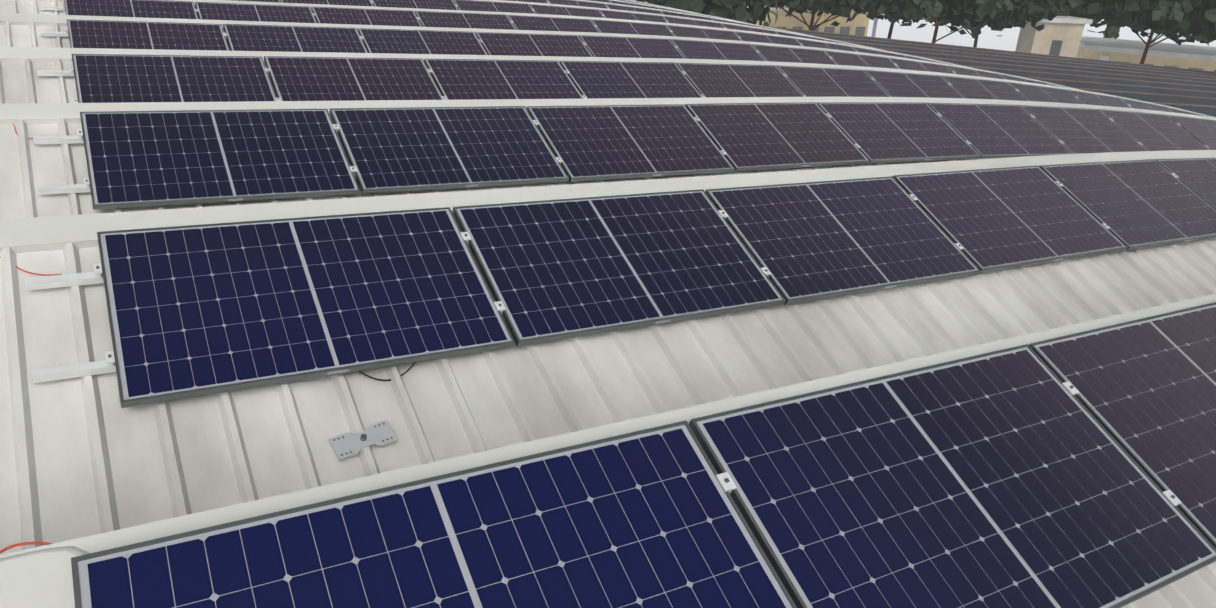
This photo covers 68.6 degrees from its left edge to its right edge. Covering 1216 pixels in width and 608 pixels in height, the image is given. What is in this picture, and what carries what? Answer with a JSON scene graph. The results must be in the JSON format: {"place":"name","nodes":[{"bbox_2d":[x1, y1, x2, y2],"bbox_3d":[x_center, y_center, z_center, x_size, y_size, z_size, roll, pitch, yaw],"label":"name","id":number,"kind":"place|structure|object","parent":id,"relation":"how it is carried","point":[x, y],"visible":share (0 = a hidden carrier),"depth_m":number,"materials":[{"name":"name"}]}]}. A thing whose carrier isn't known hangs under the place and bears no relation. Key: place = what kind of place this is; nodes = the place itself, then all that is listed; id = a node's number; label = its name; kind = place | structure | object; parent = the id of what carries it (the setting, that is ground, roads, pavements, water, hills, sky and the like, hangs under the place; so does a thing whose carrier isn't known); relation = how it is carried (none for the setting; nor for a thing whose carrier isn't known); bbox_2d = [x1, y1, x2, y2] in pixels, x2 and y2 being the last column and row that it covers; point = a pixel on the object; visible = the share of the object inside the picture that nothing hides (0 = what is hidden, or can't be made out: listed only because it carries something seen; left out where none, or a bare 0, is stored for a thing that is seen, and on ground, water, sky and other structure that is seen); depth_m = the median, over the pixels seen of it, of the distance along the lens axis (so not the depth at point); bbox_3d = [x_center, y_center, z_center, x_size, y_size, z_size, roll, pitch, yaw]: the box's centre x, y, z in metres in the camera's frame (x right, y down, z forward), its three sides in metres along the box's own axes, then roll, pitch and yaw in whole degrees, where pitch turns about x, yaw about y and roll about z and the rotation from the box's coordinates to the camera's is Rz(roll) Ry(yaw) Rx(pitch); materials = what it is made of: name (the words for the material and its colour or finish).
{"place":"outdoors","nodes":[
{"label":"outdoors","id":0,"kind":"place"},
{"bbox_2d":[0,0,1215,607],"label":"new shed roofs","id":1,"kind":"object","parent":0,"point":[90,464],"visible":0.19,"depth_m":4.51,"materials":[{"name":"white metal"}]},
{"bbox_2d":[0,123,61,552],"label":"orange cable","id":2,"kind":"object","parent":1,"relation":"on","point":[20,544],"visible":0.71,"depth_m":2.19,"materials":[{"name":"orange plastic"}]},
{"bbox_2d":[0,546,89,607],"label":"cable tray cover","id":3,"kind":"object","parent":1,"relation":"on","point":[42,578],"visible":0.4,"depth_m":2.08,"materials":[{"name":"white metal"}]},
{"bbox_2d":[328,420,396,459],"bbox_3d":[-1.077,0.595,3.919,0.271,0.059,0.111,-15,29,-35],"label":"roof anchor plate","id":4,"kind":"object","parent":1,"relation":"on","point":[346,444],"visible":1,"depth_m":3.91,"materials":[{"name":"silver metal"}]},
{"bbox_2d":[25,1,1209,505],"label":"mounting clamps","id":5,"kind":"object","parent":1,"relation":"on","point":[107,365],"visible":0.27,"depth_m":4.07,"materials":[{"name":"silver metal"}]},
{"bbox_2d":[64,0,1215,607],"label":"solar panel frames","id":6,"kind":"structure","parent":1,"relation":"on","point":[754,530],"depth_m":5.03,"materials":[{"name":"silver metal"}]},
{"bbox_2d":[358,362,415,380],"bbox_3d":[-1.040,0.324,4.220,0.285,0.078,0.033,-10,27,-28],"label":"black cable","id":7,"kind":"object","parent":6,"relation":"hanging from","point":[407,370],"visible":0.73,"depth_m":4.21,"materials":[{"name":"black plastic"}]},
{"bbox_2d":[65,0,1215,607],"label":"solar panels","id":8,"kind":"object","parent":1,"relation":"on","point":[1015,478],"visible":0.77,"depth_m":4.48,"materials":[{"name":"blue"}]},
{"bbox_2d":[632,0,1215,86],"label":"old shed roofs","id":9,"kind":"object","parent":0,"point":[980,57],"visible":0.33,"depth_m":53.58,"materials":[{"name":"metal"}]},
{"bbox_2d":[635,0,1215,50],"bbox_3d":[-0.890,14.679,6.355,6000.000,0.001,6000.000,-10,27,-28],"label":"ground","id":10,"kind":"structure","parent":0,"point":[989,38],"depth_m":159.08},
{"bbox_2d":[636,0,779,25],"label":"round tree","id":11,"kind":"object","parent":10,"relation":"on","point":[755,11],"visible":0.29,"depth_m":60.35,"materials":[{"name":"green plant"}]},
{"bbox_2d":[746,6,868,35],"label":"building","id":12,"kind":"structure","parent":10,"relation":"on","point":[858,24],"depth_m":89.49,"materials":[{"name":"beige paint"}]},
{"bbox_2d":[757,0,879,30],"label":"pine tree","id":13,"kind":"object","parent":10,"relation":"on","point":[842,8],"visible":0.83,"depth_m":67.80,"materials":[{"name":"green plant"}]},
{"bbox_2d":[871,15,878,36],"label":"lamp post","id":14,"kind":"object","parent":10,"relation":"on","point":[874,27],"depth_m":79.13,"materials":[{"name":"grey metal"}]},
{"bbox_2d":[861,8,932,38],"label":"pine tree","id":15,"kind":"object","parent":10,"relation":"on","point":[890,19],"visible":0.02,"depth_m":76.40,"materials":[{"name":"plant"}]},
{"bbox_2d":[850,0,1065,42],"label":"pine tree","id":16,"kind":"object","parent":10,"relation":"on","point":[970,14],"visible":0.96,"depth_m":67.54,"materials":[{"name":"green plant"}]},
{"bbox_2d":[950,0,1066,46],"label":"pine tree","id":17,"kind":"object","parent":10,"relation":"on","point":[1010,26],"visible":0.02,"depth_m":77.07,"materials":[{"name":"green plant"}]},
{"bbox_2d":[1015,15,1092,56],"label":"building","id":18,"kind":"structure","parent":10,"relation":"on","point":[1058,35],"depth_m":70.55,"materials":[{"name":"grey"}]},
{"bbox_2d":[1088,20,1106,32],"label":"pine tree","id":19,"kind":"object","parent":10,"relation":"on","point":[1102,22],"depth_m":83.98,"materials":[{"name":"green plant"}]},
{"bbox_2d":[1103,24,1119,38],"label":"cypress tree","id":20,"kind":"object","parent":10,"relation":"on","point":[1112,32],"visible":0.17,"depth_m":104.65,"materials":[{"name":"green plant"}]},
{"bbox_2d":[1059,0,1215,63],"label":"pine tree","id":21,"kind":"object","parent":10,"relation":"on","point":[1175,17],"visible":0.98,"depth_m":69.23,"materials":[{"name":"green plant"}]},
{"bbox_2d":[1076,36,1215,71],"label":"ochre building","id":22,"kind":"structure","parent":10,"relation":"on","point":[1194,57],"depth_m":89.98,"materials":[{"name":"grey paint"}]},
{"bbox_2d":[1165,26,1214,45],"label":"pine tree","id":23,"kind":"object","parent":10,"relation":"on","point":[1188,37],"depth_m":79.76,"materials":[{"name":"green plant"}]},
{"bbox_2d":[962,65,1215,116],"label":"old shed roofs","id":24,"kind":"object","parent":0,"point":[1200,99],"visible":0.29,"depth_m":40.99,"materials":[{"name":"grey metal"}]},
{"bbox_2d":[1139,29,1190,38],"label":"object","id":25,"kind":"structure","parent":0,"point":[1154,34],"depth_m":173.62,"materials":[{"name":"white"}]}
]}

